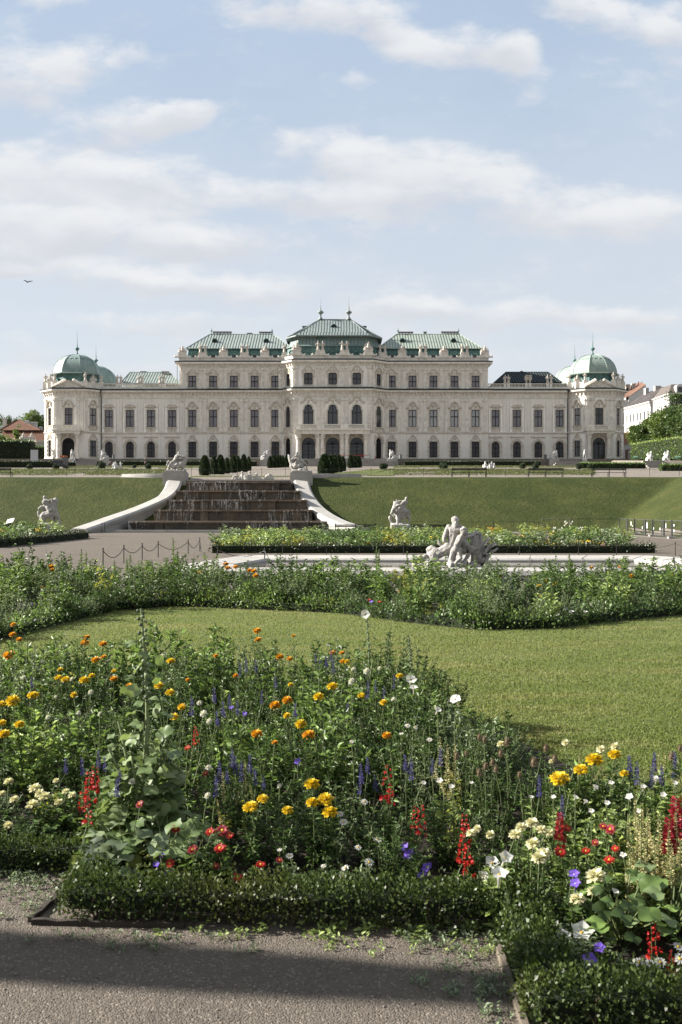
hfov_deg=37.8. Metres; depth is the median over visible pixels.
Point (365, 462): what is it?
stone steps
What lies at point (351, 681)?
pompon plant
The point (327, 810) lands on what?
marigold plant
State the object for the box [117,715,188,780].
marigold bush
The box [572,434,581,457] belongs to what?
window
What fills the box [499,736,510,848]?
seedhead plant
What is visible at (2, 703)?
marigold plant
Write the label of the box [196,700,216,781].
pompon plant
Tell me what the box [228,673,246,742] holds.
marigold plant
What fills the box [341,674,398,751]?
zinnia bush
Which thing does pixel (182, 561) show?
glossy bush
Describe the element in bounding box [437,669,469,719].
marigold bush
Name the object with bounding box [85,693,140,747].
marigold bush
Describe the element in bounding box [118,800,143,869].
zinnia plant
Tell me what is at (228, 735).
zinnia bush
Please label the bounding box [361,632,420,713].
marigold bush
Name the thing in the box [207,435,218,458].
window
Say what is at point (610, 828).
zinnia plant
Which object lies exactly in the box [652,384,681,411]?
mansard house
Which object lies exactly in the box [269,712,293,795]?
marigold plant
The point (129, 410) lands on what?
window
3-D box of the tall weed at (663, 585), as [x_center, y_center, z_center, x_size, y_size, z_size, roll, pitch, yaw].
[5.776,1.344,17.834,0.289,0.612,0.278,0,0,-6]
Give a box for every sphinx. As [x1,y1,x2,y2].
[68,449,76,461]
[98,450,109,465]
[259,450,268,465]
[387,450,397,465]
[548,450,559,465]
[582,450,586,462]
[645,451,652,460]
[662,450,670,460]
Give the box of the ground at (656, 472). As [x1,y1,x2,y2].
[0,460,681,539]
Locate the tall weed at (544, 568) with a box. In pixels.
[540,558,549,587]
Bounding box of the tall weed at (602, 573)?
[599,560,608,601]
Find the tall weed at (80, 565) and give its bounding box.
[75,548,84,580]
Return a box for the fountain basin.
[183,555,681,582]
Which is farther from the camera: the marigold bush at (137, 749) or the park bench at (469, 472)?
the park bench at (469, 472)
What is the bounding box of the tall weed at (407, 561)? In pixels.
[404,551,412,592]
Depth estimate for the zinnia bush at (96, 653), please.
8.34 m
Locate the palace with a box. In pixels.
[40,297,628,458]
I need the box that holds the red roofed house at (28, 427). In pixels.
[0,418,44,446]
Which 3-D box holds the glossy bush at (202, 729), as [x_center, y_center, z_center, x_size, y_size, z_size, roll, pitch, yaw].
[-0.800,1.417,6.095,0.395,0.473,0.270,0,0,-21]
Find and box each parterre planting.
[0,468,180,475]
[68,465,199,467]
[393,465,575,467]
[393,468,595,474]
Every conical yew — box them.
[198,455,210,474]
[210,456,216,473]
[215,454,225,473]
[225,457,230,473]
[230,454,237,472]
[236,456,240,471]
[239,454,248,471]
[247,456,251,470]
[267,456,273,467]
[272,455,276,467]
[275,455,279,467]
[279,455,282,467]
[282,455,285,466]
[285,456,288,466]
[317,454,331,473]
[328,454,335,473]
[332,454,338,472]
[337,454,343,471]
[341,456,346,470]
[347,455,354,467]
[353,455,357,467]
[356,455,360,467]
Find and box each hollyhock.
[91,608,185,864]
[344,609,380,701]
[385,635,426,717]
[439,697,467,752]
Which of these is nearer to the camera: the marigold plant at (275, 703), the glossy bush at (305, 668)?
the marigold plant at (275, 703)
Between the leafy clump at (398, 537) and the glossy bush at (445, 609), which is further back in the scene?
the leafy clump at (398, 537)
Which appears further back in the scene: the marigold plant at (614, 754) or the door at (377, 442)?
the door at (377, 442)
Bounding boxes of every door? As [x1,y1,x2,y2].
[60,434,75,458]
[283,434,291,457]
[300,435,315,458]
[324,435,339,456]
[349,435,363,456]
[374,434,383,458]
[591,434,606,458]
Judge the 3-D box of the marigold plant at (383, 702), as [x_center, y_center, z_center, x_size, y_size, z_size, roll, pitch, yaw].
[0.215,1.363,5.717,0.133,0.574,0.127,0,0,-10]
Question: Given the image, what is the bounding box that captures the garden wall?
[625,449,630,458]
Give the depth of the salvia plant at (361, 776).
4.65 m
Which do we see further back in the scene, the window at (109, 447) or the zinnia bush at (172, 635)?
the window at (109, 447)
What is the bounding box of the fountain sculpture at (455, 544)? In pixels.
[412,516,498,566]
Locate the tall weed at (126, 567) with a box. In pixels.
[122,558,129,585]
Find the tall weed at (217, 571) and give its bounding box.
[211,559,222,596]
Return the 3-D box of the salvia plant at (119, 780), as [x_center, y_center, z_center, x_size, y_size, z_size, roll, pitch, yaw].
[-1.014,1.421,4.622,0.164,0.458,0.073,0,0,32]
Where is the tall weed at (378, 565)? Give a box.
[374,550,381,582]
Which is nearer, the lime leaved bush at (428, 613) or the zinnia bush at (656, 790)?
the zinnia bush at (656, 790)
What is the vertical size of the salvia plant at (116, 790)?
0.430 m
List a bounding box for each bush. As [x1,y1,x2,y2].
[0,542,46,598]
[0,549,34,597]
[0,571,24,610]
[0,574,20,589]
[0,583,26,616]
[0,585,31,623]
[0,600,14,636]
[0,642,45,731]
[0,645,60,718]
[0,648,13,711]
[0,670,13,727]
[0,702,42,759]
[0,707,10,738]
[0,725,70,801]
[0,765,11,781]
[0,794,10,809]
[0,794,21,831]
[0,823,37,847]
[1,653,49,700]
[2,639,35,679]
[2,665,71,735]
[3,806,79,843]
[4,566,36,601]
[4,649,53,678]
[8,707,67,787]
[9,705,70,760]
[14,637,75,676]
[21,569,56,604]
[22,646,88,707]
[23,703,85,750]
[26,791,61,824]
[27,594,58,617]
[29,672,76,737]
[31,563,76,603]
[36,578,72,612]
[36,645,100,702]
[37,631,76,675]
[38,551,77,592]
[43,681,96,732]
[43,786,109,834]
[47,566,88,598]
[47,750,115,806]
[48,716,103,784]
[49,706,126,793]
[50,655,119,731]
[54,565,88,593]
[58,573,94,604]
[58,596,84,620]
[61,704,129,749]
[63,636,113,711]
[70,559,107,594]
[71,711,143,780]
[72,854,142,890]
[73,566,113,597]
[78,649,124,708]
[80,594,104,615]
[83,558,104,591]
[83,577,119,612]
[83,643,130,695]
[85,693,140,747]
[86,742,152,802]
[87,566,125,590]
[87,598,107,612]
[87,707,160,776]
[91,756,169,809]
[97,708,150,750]
[98,685,158,751]
[99,567,125,584]
[100,596,118,609]
[104,657,152,712]
[107,588,128,603]
[107,632,162,704]
[111,664,165,732]
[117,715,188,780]
[118,565,158,608]
[120,560,156,592]
[126,570,161,599]
[129,560,161,589]
[133,620,192,692]
[137,643,200,725]
[137,662,183,732]
[143,562,166,592]
[149,682,205,758]
[150,673,201,745]
[152,589,165,599]
[156,578,181,603]
[156,723,204,810]
[158,561,193,597]
[159,554,202,588]
[161,554,191,584]
[162,646,205,715]
[164,653,198,710]
[165,648,231,725]
[167,562,209,602]
[171,643,224,706]
[177,643,232,718]
[178,704,239,777]
[185,643,251,723]
[192,554,231,599]
[193,555,231,591]
[193,623,245,690]
[194,564,228,585]
[196,686,244,742]
[199,676,255,754]
[201,740,269,828]
[204,683,274,773]
[206,589,222,600]
[207,719,265,802]
[209,748,296,835]
[213,588,237,603]
[217,571,247,600]
[217,586,231,594]
[220,637,277,707]
[221,560,269,594]
[225,562,257,589]
[225,678,282,748]
[225,719,291,804]
[227,646,294,723]
[230,636,282,693]
[241,578,264,600]
[243,675,299,735]
[247,568,287,601]
[247,799,323,861]
[251,640,299,701]
[251,706,340,824]
[254,773,340,847]
[258,566,301,591]
[258,702,311,770]
[260,567,285,595]
[267,553,307,586]
[268,580,293,599]
[272,568,307,602]
[272,588,292,602]
[278,666,311,712]
[280,706,371,813]
[282,868,368,890]
[283,585,303,601]
[286,588,309,603]
[286,664,341,753]
[287,685,357,775]
[291,559,330,603]
[291,568,328,595]
[291,775,360,861]
[293,640,334,696]
[293,652,335,691]
[295,564,324,589]
[299,670,334,714]
[306,696,368,789]
[307,587,331,603]
[307,591,327,603]
[308,682,361,739]
[309,555,348,601]
[311,643,371,680]
[312,638,370,691]
[316,555,355,588]
[317,577,360,604]
[321,572,355,596]
[324,657,378,727]
[329,660,381,703]
[332,731,402,805]
[335,588,354,601]
[335,651,367,683]
[336,561,379,587]
[336,790,404,860]
[337,558,376,594]
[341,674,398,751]
[343,590,365,611]
[343,703,382,762]
[344,572,378,600]
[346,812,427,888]
[347,657,408,733]
[353,678,428,792]
[354,589,375,604]
[354,644,405,695]
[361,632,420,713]
[364,567,400,606]
[366,577,392,599]
[369,593,388,608]
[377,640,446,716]
[379,680,443,760]
[380,573,398,591]
[383,660,424,717]
[384,700,442,779]
[385,590,406,610]
[385,710,453,817]
[387,568,416,594]
[389,682,446,753]
[391,568,443,611]
[393,593,423,614]
[398,554,444,580]
[399,582,435,613]
[403,579,427,603]
[404,690,465,788]
[405,575,433,597]
[407,661,459,725]
[408,555,442,579]
[411,572,440,604]
[416,564,455,592]
[417,566,451,588]
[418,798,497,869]
[421,708,514,805]
[422,604,444,614]
[430,571,463,605]
[430,719,477,794]
[432,599,467,616]
[433,580,460,611]
[435,718,506,829]
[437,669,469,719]
[445,704,504,739]
[446,563,484,585]
[447,589,477,617]
[448,599,478,617]
[449,719,487,765]
[451,566,487,593]
[454,594,493,622]
[455,570,499,614]
[456,564,479,586]
[461,577,495,601]
[461,589,495,616]
[461,717,523,748]
[467,561,506,594]
[468,709,538,799]
[469,553,514,595]
[470,584,510,620]
[470,776,519,847]
[477,563,518,606]
[480,574,517,595]
[481,727,535,771]
[481,736,523,764]
[485,600,510,619]
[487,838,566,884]
[488,563,525,589]
[490,751,563,811]
[491,601,512,619]
[492,578,523,607]
[492,753,594,850]
[496,589,531,616]
[504,588,528,606]
[507,893,569,935]
[510,604,530,618]
[512,569,536,594]
[514,769,558,825]
[518,578,542,604]
[519,579,558,609]
[522,601,551,618]
[523,565,562,589]
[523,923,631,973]
[526,570,547,588]
[526,586,564,613]
[530,559,571,600]
[531,587,563,616]
[533,572,570,601]
[535,572,569,590]
[540,759,617,832]
[544,786,602,856]
[544,794,620,871]
[544,858,600,899]
[544,869,597,917]
[546,573,588,610]
[546,763,618,832]
[549,561,577,580]
[551,958,613,995]
[552,761,623,800]
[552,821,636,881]
[553,592,581,615]
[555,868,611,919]
[559,562,598,597]
[563,605,588,617]
[564,570,601,609]
[569,563,604,596]
[574,780,633,825]
[575,574,616,611]
[575,595,607,613]
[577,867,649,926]
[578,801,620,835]
[579,596,607,612]
[581,867,648,921]
[584,832,623,853]
[589,571,634,611]
[592,555,633,596]
[594,758,670,815]
[595,763,654,840]
[596,556,642,587]
[601,573,634,602]
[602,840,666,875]
[604,599,628,613]
[606,974,681,1020]
[612,843,681,889]
[613,597,637,610]
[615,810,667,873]
[618,795,681,869]
[621,582,645,603]
[623,572,649,589]
[625,590,640,608]
[629,556,666,587]
[629,564,665,598]
[629,762,681,846]
[630,581,658,608]
[639,574,673,605]
[642,865,681,922]
[643,593,663,612]
[647,803,681,837]
[651,591,675,606]
[655,561,681,601]
[658,574,681,605]
[668,904,681,941]
[670,555,681,569]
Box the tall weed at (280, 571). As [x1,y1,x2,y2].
[276,560,283,585]
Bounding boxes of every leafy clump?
[0,527,19,542]
[1,521,36,540]
[3,525,29,533]
[5,520,43,532]
[12,521,46,534]
[31,518,64,532]
[206,523,241,540]
[208,535,232,545]
[213,532,244,543]
[216,532,248,545]
[221,528,246,534]
[233,530,258,544]
[233,532,258,545]
[242,526,268,535]
[245,531,273,545]
[252,532,284,545]
[253,528,288,545]
[268,525,290,533]
[273,528,305,545]
[283,532,307,545]
[294,532,335,545]
[299,525,320,541]
[306,530,322,540]
[309,522,334,532]
[317,531,339,545]
[319,528,355,545]
[328,536,354,545]
[329,528,356,539]
[334,526,368,543]
[344,532,382,545]
[345,530,380,545]
[360,531,385,542]
[366,525,390,538]
[370,527,396,540]
[377,528,408,536]
[378,527,408,545]
[385,523,415,537]
[389,534,414,545]
[393,532,423,545]
[403,534,429,545]
[410,526,432,539]
[412,524,439,536]
[412,537,441,545]
[427,530,443,543]
[429,532,447,542]
[468,527,486,540]
[478,524,509,538]
[481,528,504,545]
[483,532,506,545]
[487,529,511,542]
[501,533,519,545]
[504,532,537,545]
[510,527,538,544]
[518,523,537,536]
[520,524,563,545]
[522,522,551,534]
[536,529,567,545]
[555,525,584,533]
[555,532,579,545]
[556,526,591,545]
[574,532,601,545]
[580,524,601,539]
[581,528,612,545]
[594,527,635,543]
[594,530,625,543]
[598,526,632,540]
[606,535,632,545]
[611,527,634,541]
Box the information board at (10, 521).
[6,518,14,523]
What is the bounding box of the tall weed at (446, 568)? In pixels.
[440,551,450,592]
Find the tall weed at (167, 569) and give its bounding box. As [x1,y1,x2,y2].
[164,558,172,591]
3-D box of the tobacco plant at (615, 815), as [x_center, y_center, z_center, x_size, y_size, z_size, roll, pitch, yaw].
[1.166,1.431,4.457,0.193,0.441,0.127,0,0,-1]
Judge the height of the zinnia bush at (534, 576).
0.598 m
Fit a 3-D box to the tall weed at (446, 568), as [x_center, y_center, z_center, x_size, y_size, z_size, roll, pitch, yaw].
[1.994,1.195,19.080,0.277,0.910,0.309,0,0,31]
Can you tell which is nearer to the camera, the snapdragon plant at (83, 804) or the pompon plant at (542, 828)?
the pompon plant at (542, 828)
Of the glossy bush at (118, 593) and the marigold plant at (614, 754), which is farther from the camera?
the glossy bush at (118, 593)
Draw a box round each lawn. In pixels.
[0,477,681,531]
[0,606,681,794]
[191,476,289,476]
[335,469,391,475]
[366,468,399,475]
[595,494,681,537]
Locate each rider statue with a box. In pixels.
[37,496,61,529]
[388,497,410,532]
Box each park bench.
[0,468,12,476]
[0,523,24,527]
[335,523,375,529]
[410,523,446,529]
[451,468,486,476]
[527,468,563,472]
[591,468,625,476]
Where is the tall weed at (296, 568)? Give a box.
[291,554,302,592]
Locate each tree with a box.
[0,414,11,433]
[0,434,12,440]
[12,424,21,440]
[21,409,43,428]
[624,424,643,444]
[629,421,650,443]
[641,411,668,439]
[647,409,680,440]
[653,404,681,437]
[656,391,681,410]
[664,404,681,436]
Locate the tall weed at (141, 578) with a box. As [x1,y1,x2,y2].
[137,560,144,592]
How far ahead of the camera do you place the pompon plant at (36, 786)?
5.04 m
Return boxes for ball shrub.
[97,461,105,467]
[379,463,385,468]
[519,462,525,468]
[532,462,538,467]
[576,463,582,468]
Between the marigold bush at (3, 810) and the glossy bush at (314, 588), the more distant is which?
the glossy bush at (314, 588)
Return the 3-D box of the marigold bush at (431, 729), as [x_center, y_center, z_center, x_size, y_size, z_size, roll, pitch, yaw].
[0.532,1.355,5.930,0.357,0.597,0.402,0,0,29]
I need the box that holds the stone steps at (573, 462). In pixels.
[553,459,581,465]
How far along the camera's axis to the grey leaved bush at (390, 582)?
19.23 m
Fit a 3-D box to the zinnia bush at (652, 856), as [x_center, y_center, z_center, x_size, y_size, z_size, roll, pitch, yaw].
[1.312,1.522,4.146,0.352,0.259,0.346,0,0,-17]
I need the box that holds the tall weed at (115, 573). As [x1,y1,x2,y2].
[111,561,121,591]
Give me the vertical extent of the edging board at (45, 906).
0.060 m
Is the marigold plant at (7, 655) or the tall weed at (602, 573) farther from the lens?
the tall weed at (602, 573)
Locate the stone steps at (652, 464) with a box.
[642,461,664,467]
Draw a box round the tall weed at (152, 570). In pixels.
[149,560,158,590]
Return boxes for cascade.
[70,473,369,532]
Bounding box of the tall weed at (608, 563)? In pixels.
[605,557,611,587]
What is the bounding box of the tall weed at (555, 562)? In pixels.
[551,554,558,575]
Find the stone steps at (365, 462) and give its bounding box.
[308,459,394,465]
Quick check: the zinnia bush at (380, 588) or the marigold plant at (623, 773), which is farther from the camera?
the zinnia bush at (380, 588)
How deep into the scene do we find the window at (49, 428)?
217.31 m
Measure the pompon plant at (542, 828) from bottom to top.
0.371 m
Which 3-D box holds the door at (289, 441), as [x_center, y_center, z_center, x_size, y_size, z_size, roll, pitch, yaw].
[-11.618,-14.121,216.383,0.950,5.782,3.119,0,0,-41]
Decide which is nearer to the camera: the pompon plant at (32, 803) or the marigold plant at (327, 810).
the marigold plant at (327, 810)
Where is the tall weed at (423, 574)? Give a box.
[421,559,426,587]
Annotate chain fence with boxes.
[55,468,679,475]
[102,537,679,578]
[104,523,275,531]
[282,542,681,555]
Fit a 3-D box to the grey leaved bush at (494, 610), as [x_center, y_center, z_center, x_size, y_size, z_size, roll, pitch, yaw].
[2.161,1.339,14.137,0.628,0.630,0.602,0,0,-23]
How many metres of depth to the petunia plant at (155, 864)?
4.28 m
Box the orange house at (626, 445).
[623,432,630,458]
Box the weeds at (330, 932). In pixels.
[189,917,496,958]
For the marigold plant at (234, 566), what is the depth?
18.74 m
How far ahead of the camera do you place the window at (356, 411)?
215.14 m
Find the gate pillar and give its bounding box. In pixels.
[19,432,35,441]
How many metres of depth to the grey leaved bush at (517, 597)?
16.84 m
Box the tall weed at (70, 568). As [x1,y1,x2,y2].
[69,554,73,572]
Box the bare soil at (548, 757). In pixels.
[448,716,632,808]
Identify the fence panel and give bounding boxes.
[616,519,637,532]
[633,519,652,535]
[649,520,671,538]
[668,520,681,538]
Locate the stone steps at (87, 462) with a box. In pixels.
[76,459,98,465]
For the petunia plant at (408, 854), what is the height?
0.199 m
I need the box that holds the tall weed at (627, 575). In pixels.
[622,559,632,602]
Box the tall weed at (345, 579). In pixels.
[339,566,347,593]
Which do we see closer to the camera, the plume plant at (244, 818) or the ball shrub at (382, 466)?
the plume plant at (244, 818)
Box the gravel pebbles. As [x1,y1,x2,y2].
[0,877,517,1023]
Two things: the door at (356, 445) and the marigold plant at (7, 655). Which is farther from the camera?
the door at (356, 445)
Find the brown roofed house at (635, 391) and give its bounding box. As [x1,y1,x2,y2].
[624,381,645,432]
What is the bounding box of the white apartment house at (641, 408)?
[624,386,662,431]
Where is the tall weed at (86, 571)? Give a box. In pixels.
[81,552,91,593]
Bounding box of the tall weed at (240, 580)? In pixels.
[232,565,245,600]
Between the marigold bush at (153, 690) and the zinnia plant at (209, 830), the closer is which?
the zinnia plant at (209, 830)
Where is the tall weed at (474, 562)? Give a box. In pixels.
[469,556,478,584]
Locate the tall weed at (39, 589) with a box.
[30,562,41,598]
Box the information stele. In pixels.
[30,450,37,461]
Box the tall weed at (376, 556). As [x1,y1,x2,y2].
[369,544,378,576]
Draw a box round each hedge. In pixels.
[0,438,36,458]
[0,460,52,467]
[0,527,90,546]
[0,596,70,638]
[0,612,10,638]
[0,823,90,874]
[35,444,44,458]
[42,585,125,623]
[48,827,124,901]
[51,855,512,932]
[68,461,75,466]
[108,580,177,610]
[117,460,199,465]
[166,579,352,612]
[208,538,656,552]
[336,587,421,620]
[392,590,501,630]
[403,460,540,465]
[453,597,569,629]
[479,856,591,1001]
[508,941,681,1023]
[533,595,606,627]
[578,582,681,622]
[579,461,646,468]
[630,435,681,460]
[658,463,681,470]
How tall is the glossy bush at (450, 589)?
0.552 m
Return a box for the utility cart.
[53,456,67,467]
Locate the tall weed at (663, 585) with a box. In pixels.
[657,570,665,596]
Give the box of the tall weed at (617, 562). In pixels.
[612,558,620,591]
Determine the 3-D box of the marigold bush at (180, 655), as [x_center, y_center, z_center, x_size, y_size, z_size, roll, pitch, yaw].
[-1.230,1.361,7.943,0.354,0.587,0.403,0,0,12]
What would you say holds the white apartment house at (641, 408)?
on the ground at (656, 472)
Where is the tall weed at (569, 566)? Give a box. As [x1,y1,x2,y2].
[565,553,575,583]
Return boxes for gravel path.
[0,532,681,1023]
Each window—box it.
[45,400,51,430]
[46,434,52,457]
[62,399,74,428]
[88,400,98,430]
[88,434,98,457]
[102,403,115,431]
[102,439,115,458]
[122,403,136,431]
[123,439,136,458]
[143,403,157,431]
[144,439,157,458]
[165,403,179,431]
[165,439,178,458]
[186,369,197,387]
[186,401,198,431]
[186,435,197,458]
[206,401,218,431]
[207,369,218,387]
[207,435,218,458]
[227,401,239,431]
[228,369,239,387]
[228,435,239,458]
[248,369,260,387]
[248,401,260,431]
[249,435,259,458]
[269,369,280,387]
[269,401,281,431]
[269,435,280,456]
[282,398,290,431]
[283,367,290,386]
[300,396,315,427]
[302,366,314,385]
[325,396,340,427]
[326,366,338,385]
[349,396,364,427]
[350,366,363,385]
[374,398,384,431]
[375,367,382,386]
[385,401,397,431]
[386,369,397,387]
[386,435,397,458]
[406,369,418,387]
[406,401,418,431]
[407,435,417,458]
[427,369,439,387]
[427,401,439,431]
[428,435,438,458]
[448,369,460,387]
[448,401,460,431]
[449,435,459,458]
[469,369,481,387]
[469,401,481,431]
[470,435,481,458]
[488,403,502,431]
[489,439,501,458]
[509,403,523,431]
[510,439,523,458]
[531,403,545,431]
[532,439,544,458]
[552,403,566,431]
[553,439,566,458]
[571,400,581,430]
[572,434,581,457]
[593,399,605,428]
[615,434,621,457]
[616,400,622,430]
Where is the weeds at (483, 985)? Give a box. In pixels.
[401,922,537,1023]
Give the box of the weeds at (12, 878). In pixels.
[0,868,261,953]
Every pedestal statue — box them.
[162,452,188,485]
[288,452,312,485]
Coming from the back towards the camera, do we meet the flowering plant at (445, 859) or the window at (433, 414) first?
the window at (433, 414)
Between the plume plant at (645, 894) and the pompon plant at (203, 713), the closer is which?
the plume plant at (645, 894)
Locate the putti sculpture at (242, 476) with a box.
[232,471,273,479]
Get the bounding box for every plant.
[0,701,10,774]
[0,719,17,794]
[0,729,12,803]
[0,778,22,832]
[0,790,8,833]
[0,821,13,838]
[1,694,20,772]
[2,651,17,691]
[3,720,32,795]
[5,632,15,679]
[9,795,29,838]
[10,622,25,658]
[16,637,30,657]
[16,675,26,734]
[18,799,43,836]
[25,676,33,725]
[27,691,51,750]
[28,783,45,824]
[33,791,53,832]
[35,789,57,834]
[39,715,56,785]
[47,758,68,805]
[48,778,60,819]
[53,695,61,772]
[53,788,70,837]
[54,675,63,730]
[54,798,77,836]
[56,667,65,731]
[58,676,71,749]
[61,677,77,723]
[65,850,156,879]
[67,711,85,758]
[67,792,88,834]
[68,791,82,833]
[70,692,87,752]
[71,771,96,841]
[73,794,92,860]
[75,640,89,671]
[75,676,96,724]
[78,635,89,701]
[79,690,98,741]
[79,821,183,877]
[80,673,94,749]
[80,757,99,817]
[82,766,101,828]
[84,656,101,710]
[86,712,102,790]
[92,750,100,810]
[93,655,106,702]
[96,641,106,682]
[100,669,115,717]
[101,778,127,839]
[103,757,109,810]
[107,809,224,865]
[109,676,126,738]
[113,768,132,829]
[116,683,131,750]
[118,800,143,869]
[128,779,149,843]
[153,861,170,884]
[154,682,169,755]
[154,819,221,887]
[158,689,185,761]
[158,853,164,884]
[160,654,173,695]
[162,858,180,883]
[164,825,191,873]
[166,658,180,721]
[167,703,191,766]
[169,712,184,766]
[169,758,180,818]
[172,744,194,820]
[177,705,188,793]
[178,845,205,887]
[179,678,197,770]
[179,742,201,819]
[183,696,195,796]
[190,726,212,817]
[190,792,216,870]
[193,710,210,806]
[193,827,224,881]
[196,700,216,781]
[197,764,211,857]
[198,718,218,811]
[199,711,219,811]
[203,687,220,778]
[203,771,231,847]
[205,842,235,883]
[207,654,218,710]
[208,776,229,859]
[208,824,239,880]
[210,767,237,859]
[210,831,233,881]
[211,863,236,880]
[214,702,225,795]
[214,772,235,865]
[216,748,235,847]
[216,760,237,824]
[219,757,252,855]
[220,694,232,773]
[220,762,243,860]
[222,706,247,757]
[223,662,246,718]
[224,566,230,588]
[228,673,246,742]
[228,872,252,888]
[229,565,237,590]
[233,800,263,876]
[234,754,252,846]
[235,702,248,749]
[235,763,255,861]
[239,711,248,785]
[240,769,263,862]
[241,794,269,875]
[242,690,262,751]
[243,658,250,718]
[247,860,276,884]
[248,775,272,861]
[249,729,266,823]
[251,568,256,583]
[251,628,261,692]
[251,660,269,715]
[254,637,271,690]
[255,740,282,835]
[256,676,280,754]
[262,783,295,867]
[262,848,291,889]
[268,806,298,877]
[269,701,281,775]
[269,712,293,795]
[273,654,287,714]
[276,857,293,889]
[281,683,299,775]
[282,656,295,711]
[282,696,294,790]
[285,853,302,889]
[288,634,298,695]
[290,719,315,811]
[291,704,304,785]
[292,758,312,855]
[294,730,318,831]
[298,797,321,872]
[304,778,332,862]
[308,864,326,881]
[312,792,335,869]
[313,692,329,776]
[319,806,340,879]
[323,656,333,698]
[324,819,347,873]
[325,865,348,890]
[327,658,335,700]
[327,682,341,743]
[329,650,336,689]
[333,811,354,875]
[336,659,349,706]
[338,740,358,833]
[340,659,359,722]
[344,702,355,799]
[348,667,361,712]
[348,678,355,749]
[348,777,377,865]
[351,693,377,778]
[351,858,376,889]
[354,764,370,858]
[354,845,377,882]
[358,668,376,732]
[358,680,374,774]
[358,799,376,874]
[360,758,381,839]
[364,666,381,742]
[368,776,391,865]
[369,699,391,795]
[370,681,380,742]
[375,837,400,888]
[376,601,382,617]
[376,687,386,774]
[376,732,399,817]
[378,764,392,858]
[380,697,397,779]
[382,785,395,866]
[387,673,402,747]
[390,674,405,748]
[396,733,414,828]
[398,804,426,875]
[398,843,431,885]
[399,723,420,817]
[399,755,411,853]
[400,805,428,876]
[400,848,420,886]
[402,781,426,861]
[403,675,416,740]
[405,759,419,836]
[409,870,426,891]
[410,685,420,741]
[411,862,435,884]
[412,726,430,809]
[412,738,435,830]
[425,759,440,856]
[427,748,446,834]
[427,778,451,864]
[431,737,455,839]
[432,707,448,804]
[435,744,460,852]
[442,784,462,868]
[446,745,462,843]
[447,752,458,824]
[450,694,467,764]
[451,834,477,886]
[454,781,480,856]
[456,814,479,882]
[457,750,467,845]
[462,845,482,891]
[464,825,488,881]
[465,829,489,882]
[471,733,481,815]
[473,850,512,910]
[474,856,504,891]
[475,871,488,880]
[476,767,486,860]
[481,735,487,817]
[481,866,509,932]
[482,762,489,860]
[485,830,504,866]
[486,759,495,848]
[492,749,503,855]
[492,829,522,895]
[493,765,502,864]
[497,740,524,842]
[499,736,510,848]
[509,795,544,869]
[509,822,526,888]
[510,817,547,879]
[517,771,528,853]
[523,829,553,905]
[523,837,550,900]
[524,825,546,885]
[524,847,551,904]
[530,757,542,844]
[530,775,554,849]
[530,851,557,914]
[535,795,558,876]
[539,743,548,822]
[543,759,565,861]
[546,754,557,852]
[547,819,567,910]
[548,825,571,907]
[549,739,571,818]
[549,771,573,869]
[549,812,569,902]
[551,832,582,900]
[551,869,581,930]
[553,795,570,875]
[554,846,581,920]
[556,928,585,956]
[562,764,588,844]
[564,795,585,865]
[564,868,681,947]
[565,920,594,953]
[566,878,581,941]
[567,886,603,946]
[568,808,611,875]
[570,892,602,947]
[572,799,616,869]
[574,754,602,833]
[577,753,604,836]
[578,847,592,919]
[582,952,597,983]
[583,784,625,845]
[585,839,606,915]
[585,867,608,933]
[590,800,626,858]
[590,823,624,880]
[592,745,606,807]
[593,824,627,899]
[593,941,620,970]
[596,749,621,819]
[599,888,630,943]
[600,780,623,849]
[600,845,618,902]
[603,855,634,922]
[607,852,639,898]
[610,743,629,811]
[611,814,643,870]
[615,770,635,847]
[615,784,655,852]
[617,755,647,831]
[617,794,643,871]
[619,793,642,857]
[619,808,646,860]
[621,859,681,941]
[623,847,640,930]
[625,957,644,976]
[626,926,657,979]
[627,838,666,921]
[629,762,657,842]
[629,820,647,894]
[633,802,661,870]
[635,808,662,889]
[636,775,659,848]
[636,841,651,930]
[638,956,675,977]
[640,765,664,834]
[642,752,667,816]
[642,792,667,850]
[644,767,655,841]
[644,923,677,963]
[645,813,670,900]
[645,959,663,978]
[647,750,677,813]
[654,751,665,812]
[657,781,679,852]
[660,805,681,867]
[660,817,678,902]
[661,838,681,903]
[661,843,679,916]
[662,830,679,913]
[666,796,681,877]
[666,950,681,984]
[667,942,681,972]
[668,751,674,813]
[668,952,681,979]
[671,751,678,803]
[672,812,681,901]
[677,744,681,757]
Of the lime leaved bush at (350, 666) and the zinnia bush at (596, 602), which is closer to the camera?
the lime leaved bush at (350, 666)
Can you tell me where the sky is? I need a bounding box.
[0,0,681,433]
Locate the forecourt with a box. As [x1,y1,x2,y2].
[0,459,629,465]
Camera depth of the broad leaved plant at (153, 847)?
4.37 m
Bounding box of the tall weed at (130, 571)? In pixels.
[124,554,134,589]
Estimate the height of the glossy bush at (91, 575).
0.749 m
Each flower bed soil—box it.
[0,591,681,639]
[0,695,681,982]
[241,539,631,545]
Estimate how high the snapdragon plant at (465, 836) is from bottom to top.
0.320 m
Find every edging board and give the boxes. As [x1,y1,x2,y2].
[28,890,59,922]
[31,917,184,928]
[496,944,528,1023]
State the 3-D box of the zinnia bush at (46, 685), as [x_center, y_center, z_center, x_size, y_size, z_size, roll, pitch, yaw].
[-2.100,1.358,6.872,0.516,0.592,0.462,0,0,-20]
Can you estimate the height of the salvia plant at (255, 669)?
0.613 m
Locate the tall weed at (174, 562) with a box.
[168,537,179,592]
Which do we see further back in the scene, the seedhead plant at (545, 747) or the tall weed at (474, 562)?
the tall weed at (474, 562)

